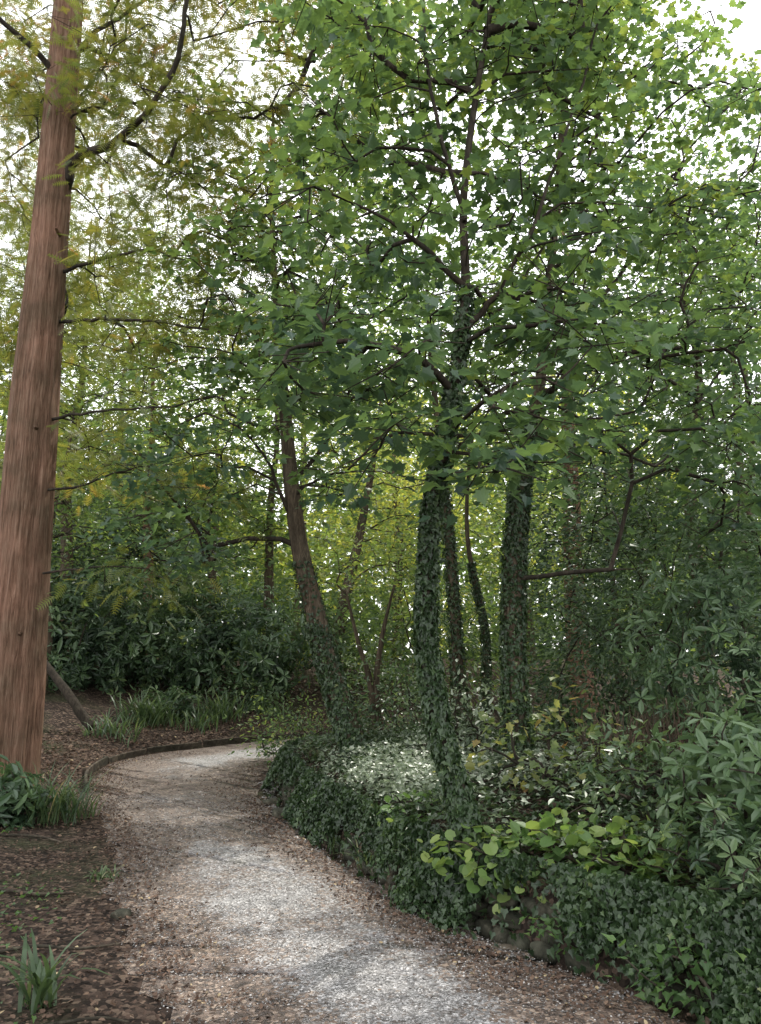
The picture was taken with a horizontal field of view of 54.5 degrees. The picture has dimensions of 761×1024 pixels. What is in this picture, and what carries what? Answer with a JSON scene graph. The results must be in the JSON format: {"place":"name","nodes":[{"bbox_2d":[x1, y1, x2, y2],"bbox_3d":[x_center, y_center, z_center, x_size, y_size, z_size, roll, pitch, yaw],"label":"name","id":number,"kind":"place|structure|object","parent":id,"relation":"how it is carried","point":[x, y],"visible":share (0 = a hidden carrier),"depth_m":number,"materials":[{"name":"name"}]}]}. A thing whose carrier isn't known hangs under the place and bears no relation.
{"place":"outdoors","nodes":[
{"label":"outdoors","id":0,"kind":"place"},
{"bbox_2d":[81,739,679,1023],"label":"path","id":1,"kind":"structure","parent":0,"point":[213,761],"depth_m":4.24,"materials":[{"name":"grey gravel"}]},
{"bbox_2d":[0,656,760,1023],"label":"ground","id":2,"kind":"structure","parent":0,"point":[60,714],"depth_m":5.50,"materials":[{"name":"soil"}]},
{"bbox_2d":[0,834,62,842],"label":"fallen branch","id":3,"kind":"object","parent":2,"relation":"on","point":[29,835],"visible":0.99,"depth_m":6.36,"materials":[{"name":"brown wood"}]},
{"bbox_2d":[0,821,63,1023],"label":"weeds","id":4,"kind":"object","parent":2,"relation":"on","point":[30,936],"visible":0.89,"depth_m":4.51,"materials":[{"name":"green plant"}]},
{"bbox_2d":[0,754,70,831],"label":"laurel bush","id":5,"kind":"object","parent":2,"relation":"on","point":[13,783],"visible":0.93,"depth_m":6.92,"materials":[{"name":"green plant"}]},
{"bbox_2d":[0,887,75,895],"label":"fallen branch","id":6,"kind":"object","parent":2,"relation":"on","point":[6,890],"visible":0.83,"depth_m":4.92,"materials":[{"name":"brown wood"}]},
{"bbox_2d":[0,928,111,1014],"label":"strap leaved plant","id":7,"kind":"object","parent":2,"relation":"on","point":[42,980],"visible":0.97,"depth_m":3.38,"materials":[{"name":"green plant"}]},
{"bbox_2d":[0,943,120,953],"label":"fallen branch","id":8,"kind":"object","parent":2,"relation":"on","point":[2,951],"visible":0.92,"depth_m":4.03,"materials":[{"name":"brown wood"}]},
{"bbox_2d":[2,759,121,827],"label":"grass clump","id":9,"kind":"object","parent":2,"relation":"on","point":[63,799],"visible":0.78,"depth_m":7.12,"materials":[{"name":"green plant"}]},
{"bbox_2d":[46,660,95,730],"bbox_3d":[-5.554,3.181,12.997,1.304,1.292,0.216,-4,-12,18],"label":"dead log","id":10,"kind":"object","parent":2,"relation":"on","point":[81,714],"visible":0.82,"depth_m":12.85,"materials":[{"name":"brown wood"}]},
{"bbox_2d":[47,789,105,819],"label":"grass clump","id":11,"kind":"object","parent":2,"relation":"on","point":[92,813],"visible":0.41,"depth_m":7.43,"materials":[{"name":"green plant"}]},
{"bbox_2d":[44,1016,129,1023],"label":"fallen branch","id":12,"kind":"object","parent":2,"relation":"on","point":[89,1019],"visible":1,"depth_m":3.23,"materials":[{"name":"brown wood"}]},
{"bbox_2d":[0,359,184,694],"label":"woodland tree","id":13,"kind":"object","parent":2,"relation":"on","point":[63,505],"visible":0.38,"depth_m":15.56,"materials":[{"name":"green plant"}]},
{"bbox_2d":[0,106,186,523],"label":"woodland tree","id":14,"kind":"object","parent":2,"relation":"on","point":[79,340],"visible":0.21,"depth_m":16.88,"materials":[{"name":"green plant"}]},
{"bbox_2d":[84,865,129,881],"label":"grass clump","id":15,"kind":"object","parent":2,"relation":"on","point":[101,873],"visible":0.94,"depth_m":5.39,"materials":[{"name":"green plant"}]},
{"bbox_2d":[0,177,217,660],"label":"woodland tree","id":16,"kind":"object","parent":2,"relation":"on","point":[63,545],"visible":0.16,"depth_m":19.53,"materials":[{"name":"green plant"}]},
{"bbox_2d":[77,708,147,747],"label":"strap leaved plant","id":17,"kind":"object","parent":2,"relation":"on","point":[107,728],"visible":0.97,"depth_m":12.65,"materials":[{"name":"green plant"}]},
{"bbox_2d":[110,908,132,919],"bbox_3d":[-1.609,2.515,4.607,0.158,0.064,0.108,-5,-12,22],"label":"stone","id":18,"kind":"object","parent":2,"relation":"on","point":[121,912],"visible":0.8,"depth_m":4.57,"materials":[{"name":"grey stone"}]},
{"bbox_2d":[45,532,200,701],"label":"rhododendron bush","id":19,"kind":"object","parent":2,"relation":"on","point":[76,670],"visible":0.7,"depth_m":15.68,"materials":[{"name":"green plant"}]},
{"bbox_2d":[110,685,185,728],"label":"strap leaved plant","id":20,"kind":"object","parent":2,"relation":"on","point":[143,711],"visible":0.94,"depth_m":13.99,"materials":[{"name":"green plant"}]},
{"bbox_2d":[50,205,246,575],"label":"woodland tree","id":21,"kind":"object","parent":2,"relation":"on","point":[102,329],"visible":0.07,"depth_m":32.59,"materials":[{"name":"green plant"}]},
{"bbox_2d":[51,463,252,656],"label":"tree","id":22,"kind":"object","parent":2,"relation":"on","point":[137,552],"visible":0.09,"depth_m":21.33,"materials":[{"name":"green plant"}]},
{"bbox_2d":[54,257,255,654],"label":"woodland tree","id":23,"kind":"object","parent":2,"relation":"on","point":[149,555],"visible":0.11,"depth_m":20.92,"materials":[{"name":"green plant"}]},
{"bbox_2d":[142,685,206,719],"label":"plant","id":24,"kind":"object","parent":2,"relation":"on","point":[182,706],"visible":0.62,"depth_m":14.85,"materials":[{"name":"green plant"}]},
{"bbox_2d":[166,704,220,734],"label":"strap leaved plant","id":25,"kind":"object","parent":2,"relation":"on","point":[202,722],"visible":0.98,"depth_m":14.14,"materials":[{"name":"green plant"}]},
{"bbox_2d":[82,732,329,792],"bbox_3d":[-2.827,4.000,12.279,1.794,0.233,7.073,-5,-12,24],"label":"timber edging","id":26,"kind":"object","parent":2,"relation":"on","point":[100,764],"visible":0.64,"depth_m":12.51,"materials":[{"name":"brown wood"}]},
{"bbox_2d":[104,432,316,660],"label":"woodland tree","id":27,"kind":"object","parent":2,"relation":"on","point":[264,529],"visible":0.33,"depth_m":20.50,"materials":[{"name":"green plant"}]},
{"bbox_2d":[105,382,318,659],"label":"woodland tree","id":28,"kind":"object","parent":2,"relation":"on","point":[257,554],"visible":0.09,"depth_m":27.16,"materials":[{"name":"green plant"}]},
{"bbox_2d":[53,567,378,710],"bbox_3d":[-3.686,2.984,17.718,7.428,3.389,5.216,0,-11,0],"label":"rhododendron bush","id":29,"kind":"object","parent":2,"relation":"on","point":[214,638],"visible":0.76,"depth_m":16.87,"materials":[{"name":"green plant"}]},
{"bbox_2d":[0,0,437,790],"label":"redwood tree","id":30,"kind":"object","parent":2,"relation":"on","point":[28,438],"visible":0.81,"depth_m":9.65,"materials":[{"name":"green plant"}]},
{"bbox_2d":[193,689,255,724],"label":"strap leaved plant","id":31,"kind":"object","parent":2,"relation":"on","point":[218,706],"visible":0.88,"depth_m":15.02,"materials":[{"name":"green plant"}]},
{"bbox_2d":[208,667,299,712],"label":"shrub","id":32,"kind":"object","parent":2,"relation":"on","point":[250,698],"visible":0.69,"depth_m":16.03,"materials":[{"name":"green plant"}]},
{"bbox_2d":[136,269,379,645],"bbox_3d":[-3.266,-1.856,21.450,7.002,12.744,6.155,0,-11,0],"label":"woodland tree","id":33,"kind":"object","parent":2,"relation":"on","point":[269,571],"visible":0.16,"depth_m":21.21,"materials":[{"name":"green plant"}]},
{"bbox_2d":[77,0,455,764],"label":"sycamore tree","id":34,"kind":"object","parent":2,"relation":"on","point":[349,730],"visible":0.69,"depth_m":8.50,"materials":[{"name":"green plant"}]},
{"bbox_2d":[245,695,293,722],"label":"strap leaved plant","id":35,"kind":"object","parent":2,"relation":"on","point":[272,707],"visible":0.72,"depth_m":15.62,"materials":[{"name":"green plant"}]},
{"bbox_2d":[262,798,281,805],"bbox_3d":[-1.194,3.200,8.133,0.222,0.087,0.167,0,-11,0],"label":"stone","id":36,"kind":"object","parent":2,"relation":"on","point":[269,800],"visible":0.71,"depth_m":8.09,"materials":[{"name":"grey stone"}]},
{"bbox_2d":[271,808,284,818],"bbox_3d":[-1.019,3.074,7.506,0.176,0.114,0.206,6,-12,-28],"label":"stone","id":37,"kind":"object","parent":2,"relation":"on","point":[276,812],"visible":0.52,"depth_m":7.44,"materials":[{"name":"grey stone"}]},
{"bbox_2d":[222,686,367,767],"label":"hazel bush","id":38,"kind":"object","parent":2,"relation":"on","point":[265,742],"visible":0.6,"depth_m":11.07,"materials":[{"name":"green plant"}]},
{"bbox_2d":[198,248,405,659],"bbox_3d":[-3.520,-3.061,34.202,9.854,19.782,7.905,0,-11,0],"label":"woodland tree","id":39,"kind":"object","parent":2,"relation":"on","point":[314,540],"visible":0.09,"depth_m":33.40,"materials":[{"name":"green plant"}]},
{"bbox_2d":[304,746,330,761],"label":"grass clump","id":40,"kind":"object","parent":2,"relation":"on","point":[315,752],"visible":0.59,"depth_m":9.08,"materials":[{"name":"green plant"}]},
{"bbox_2d":[215,571,450,694],"bbox_3d":[-1.103,3.224,19.684,6.558,3.389,4.710,0,-11,0],"label":"holly bush","id":41,"kind":"object","parent":2,"relation":"on","point":[356,619],"visible":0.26,"depth_m":19.33,"materials":[{"name":"green plant"}]},
{"bbox_2d":[327,832,342,853],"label":"grass clump","id":42,"kind":"object","parent":2,"relation":"on","point":[332,842],"visible":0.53,"depth_m":6.24,"materials":[{"name":"green plant"}]},
{"bbox_2d":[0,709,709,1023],"bbox_3d":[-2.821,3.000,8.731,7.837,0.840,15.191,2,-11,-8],"label":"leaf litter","id":43,"kind":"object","parent":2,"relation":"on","point":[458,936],"visible":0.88,"depth_m":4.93,"materials":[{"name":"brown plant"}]},
{"bbox_2d":[344,835,375,869],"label":"grass clump","id":44,"kind":"object","parent":2,"relation":"on","point":[366,862],"visible":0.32,"depth_m":5.66,"materials":[{"name":"green plant"}]},
{"bbox_2d":[289,495,465,733],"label":"coppiced tree","id":45,"kind":"object","parent":2,"relation":"on","point":[371,689],"visible":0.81,"depth_m":13.04,"materials":[{"name":"green plant"}]},
{"bbox_2d":[0,301,760,660],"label":"distant woodland","id":46,"kind":"object","parent":2,"relation":"on","point":[328,557],"visible":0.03,"depth_m":36.94,"materials":[{"name":"green plant"}]},
{"bbox_2d":[310,638,450,732],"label":"holly bush","id":47,"kind":"object","parent":2,"relation":"on","point":[411,696],"visible":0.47,"depth_m":12.88,"materials":[{"name":"green plant"}]},
{"bbox_2d":[263,320,505,660],"bbox_3d":[0.856,-0.597,26.466,7.988,13.702,7.535,8,-14,-37],"label":"woodland tree","id":48,"kind":"object","parent":2,"relation":"on","point":[398,513],"visible":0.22,"depth_m":25.89,"materials":[{"name":"green plant"}]},
{"bbox_2d":[271,282,504,689],"bbox_3d":[0.168,-0.797,20.174,6.640,11.368,5.564,0,-11,0],"label":"woodland tree","id":49,"kind":"object","parent":2,"relation":"on","point":[391,510],"visible":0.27,"depth_m":19.85,"materials":[{"name":"green plant"}]},
{"bbox_2d":[392,843,414,862],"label":"grass clump","id":50,"kind":"object","parent":2,"relation":"on","point":[406,852],"visible":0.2,"depth_m":5.03,"materials":[{"name":"green plant"}]},
{"bbox_2d":[377,788,444,826],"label":"leafy plant","id":51,"kind":"object","parent":2,"relation":"on","point":[387,799],"visible":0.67,"depth_m":5.58,"materials":[{"name":"green plant"}]},
{"bbox_2d":[282,112,558,726],"bbox_3d":[0.791,-1.685,13.014,5.023,10.855,5.340,-3,-11,15],"label":"woodland tree","id":52,"kind":"object","parent":2,"relation":"on","point":[457,645],"visible":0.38,"depth_m":12.24,"materials":[{"name":"green plant"}]},
{"bbox_2d":[294,503,562,717],"bbox_3d":[1.254,2.445,17.895,6.642,5.424,4.203,0,-11,0],"label":"holly bush","id":53,"kind":"object","parent":2,"relation":"on","point":[400,648],"visible":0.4,"depth_m":17.53,"materials":[{"name":"green plant"}]},
{"bbox_2d":[210,0,686,853],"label":"sycamore tree","id":54,"kind":"object","parent":2,"relation":"on","point":[546,42],"visible":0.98,"depth_m":5.54,"materials":[{"name":"green plant"}]},
{"bbox_2d":[417,659,548,755],"bbox_3d":[1.113,2.306,7.991,1.565,1.410,1.378,0,-11,0],"label":"spotted laurel","id":55,"kind":"object","parent":2,"relation":"on","point":[471,726],"visible":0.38,"depth_m":8.07,"materials":[{"name":"green plant"}]},
{"bbox_2d":[368,229,613,725],"bbox_3d":[2.193,-0.736,14.863,5.038,10.741,5.280,-9,-14,40],"label":"woodland tree","id":56,"kind":"object","parent":2,"relation":"on","point":[486,646],"visible":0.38,"depth_m":14.25,"materials":[{"name":"green plant"}]},
{"bbox_2d":[299,714,705,864],"bbox_3d":[1.502,2.470,7.132,3.768,0.785,5.987,4,-12,-19],"label":"pale ground cover","id":57,"kind":"object","parent":2,"relation":"on","point":[425,779],"visible":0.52,"depth_m":6.42,"materials":[{"name":"green plant"}]},
{"bbox_2d":[491,944,518,949],"bbox_3d":[0.680,2.481,4.081,0.244,0.146,0.168,10,-15,-41],"label":"stone","id":58,"kind":"object","parent":2,"relation":"on","point":[510,947],"visible":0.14,"depth_m":4.10,"materials":[{"name":"grey stone"}]},
{"bbox_2d":[260,700,760,1023],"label":"ivy ground cover","id":59,"kind":"object","parent":2,"relation":"on","point":[628,894],"visible":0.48,"depth_m":4.35,"materials":[{"name":"green plant"}]},
{"bbox_2d":[412,346,620,662],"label":"woodland tree","id":60,"kind":"object","parent":2,"relation":"on","point":[496,561],"visible":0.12,"depth_m":23.91,"materials":[{"name":"green plant"}]},
{"bbox_2d":[279,777,760,1023],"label":"stone wall","id":61,"kind":"structure","parent":2,"relation":"on","point":[540,948],"depth_m":4.23,"materials":[{"name":"grey stone"}]},
{"bbox_2d":[434,668,665,803],"bbox_3d":[1.337,1.883,5.962,1.879,1.232,1.329,0,-11,0],"label":"hydrangea bush","id":62,"kind":"object","parent":2,"relation":"on","point":[532,760],"visible":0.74,"depth_m":5.88,"materials":[{"name":"green plant"}]},
{"bbox_2d":[511,907,593,954],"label":"bramble","id":63,"kind":"object","parent":2,"relation":"on","point":[554,933],"visible":0.5,"depth_m":3.91,"materials":[{"name":"green plant"}]},
{"bbox_2d":[417,807,705,914],"bbox_3d":[1.236,2.117,4.595,2.006,0.523,0.926,0,-11,0],"label":"leafy plant","id":64,"kind":"object","parent":2,"relation":"on","point":[544,842],"visible":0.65,"depth_m":4.55,"materials":[{"name":"green plant"}]},
{"bbox_2d":[401,121,731,719],"bbox_3d":[3.985,-2.021,15.788,7.110,13.566,5.303,0,-11,0],"label":"woodland tree","id":65,"kind":"object","parent":2,"relation":"on","point":[572,469],"visible":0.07,"depth_m":14.98,"materials":[{"name":"green plant"}]},
{"bbox_2d":[418,0,760,780],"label":"sycamore tree","id":66,"kind":"object","parent":2,"relation":"on","point":[512,656],"visible":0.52,"depth_m":7.20,"materials":[{"name":"green plant"}]},
{"bbox_2d":[446,463,736,706],"bbox_3d":[5.389,1.978,18.961,8.530,7.060,4.534,0,-11,0],"label":"holly bush","id":67,"kind":"object","parent":2,"relation":"on","point":[544,572],"visible":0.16,"depth_m":18.80,"materials":[{"name":"green plant"}]},
{"bbox_2d":[469,550,714,731],"bbox_3d":[3.122,2.008,10.794,3.650,3.007,3.103,0,-11,0],"label":"yew bush","id":68,"kind":"object","parent":2,"relation":"on","point":[616,686],"visible":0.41,"depth_m":10.66,"materials":[{"name":"green plant"}]},
{"bbox_2d":[575,904,619,934],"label":"grass clump","id":69,"kind":"object","parent":2,"relation":"on","point":[593,923],"visible":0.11,"depth_m":3.81,"materials":[{"name":"green plant"}]},
{"bbox_2d":[528,404,699,716],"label":"woodland tree","id":70,"kind":"object","parent":2,"relation":"on","point":[557,541],"visible":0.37,"depth_m":12.56,"materials":[{"name":"green plant"}]},
{"bbox_2d":[478,393,760,728],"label":"yew bush","id":71,"kind":"object","parent":2,"relation":"on","point":[600,619],"visible":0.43,"depth_m":9.30,"materials":[{"name":"green plant"}]},
{"bbox_2d":[561,825,714,885],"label":"leafy plant","id":72,"kind":"object","parent":2,"relation":"on","point":[654,865],"visible":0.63,"depth_m":4.29,"materials":[{"name":"green plant"}]},
{"bbox_2d":[532,262,746,700],"bbox_3d":[7.154,-1.495,20.864,6.892,13.725,6.785,9,-14,-38],"label":"woodland tree","id":73,"kind":"object","parent":2,"relation":"on","point":[631,400],"visible":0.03,"depth_m":20.50,"materials":[{"name":"green plant"}]},
{"bbox_2d":[534,704,759,859],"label":"laurel bush","id":74,"kind":"object","parent":2,"relation":"on","point":[630,768],"visible":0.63,"depth_m":5.16,"materials":[{"name":"green plant"}]},
{"bbox_2d":[534,93,760,711],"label":"woodland tree","id":75,"kind":"object","parent":2,"relation":"on","point":[751,270],"visible":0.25,"depth_m":11.58,"materials":[{"name":"green plant"}]},
{"bbox_2d":[572,692,724,780],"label":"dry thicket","id":76,"kind":"object","parent":2,"relation":"on","point":[647,728],"visible":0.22,"depth_m":6.60,"materials":[{"name":"plant"}]},
{"bbox_2d":[595,924,756,1023],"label":"bramble","id":77,"kind":"object","parent":2,"relation":"on","point":[685,999],"visible":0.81,"depth_m":3.38,"materials":[{"name":"green plant"}]},
{"bbox_2d":[594,88,760,566],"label":"woodland tree","id":78,"kind":"object","parent":2,"relation":"on","point":[706,175],"visible":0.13,"depth_m":14.85,"materials":[{"name":"green plant"}]},
{"bbox_2d":[596,493,760,763],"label":"rhododendron bush","id":79,"kind":"object","parent":2,"relation":"on","point":[738,661],"visible":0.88,"depth_m":6.67,"materials":[{"name":"green plant"}]},
{"bbox_2d":[599,282,760,712],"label":"woodland tree","id":80,"kind":"object","parent":2,"relation":"on","point":[745,460],"visible":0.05,"depth_m":16.65,"materials":[{"name":"green plant"}]},
{"bbox_2d":[603,366,760,720],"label":"viburnum bush","id":81,"kind":"object","parent":2,"relation":"on","point":[689,523],"visible":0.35,"depth_m":8.34,"materials":[{"name":"green plant"}]},
{"bbox_2d":[640,792,760,900],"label":"laurel bush","id":82,"kind":"object","parent":2,"relation":"on","point":[726,841],"visible":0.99,"depth_m":3.89,"materials":[{"name":"green plant"}]},
{"bbox_2d":[647,694,760,860],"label":"rhododendron bush","id":83,"kind":"object","parent":2,"relation":"on","point":[740,776],"visible":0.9,"depth_m":4.45,"materials":[{"name":"green plant"}]},
{"bbox_2d":[686,978,737,1018],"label":"grass clump","id":84,"kind":"object","parent":2,"relation":"on","point":[702,995],"visible":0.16,"depth_m":3.42,"materials":[{"name":"green plant"}]},
{"bbox_2d":[0,0,760,655],"label":"sky","id":85,"kind":"structure","parent":0,"point":[746,38],"materials":[{"name":"white"}]}
]}

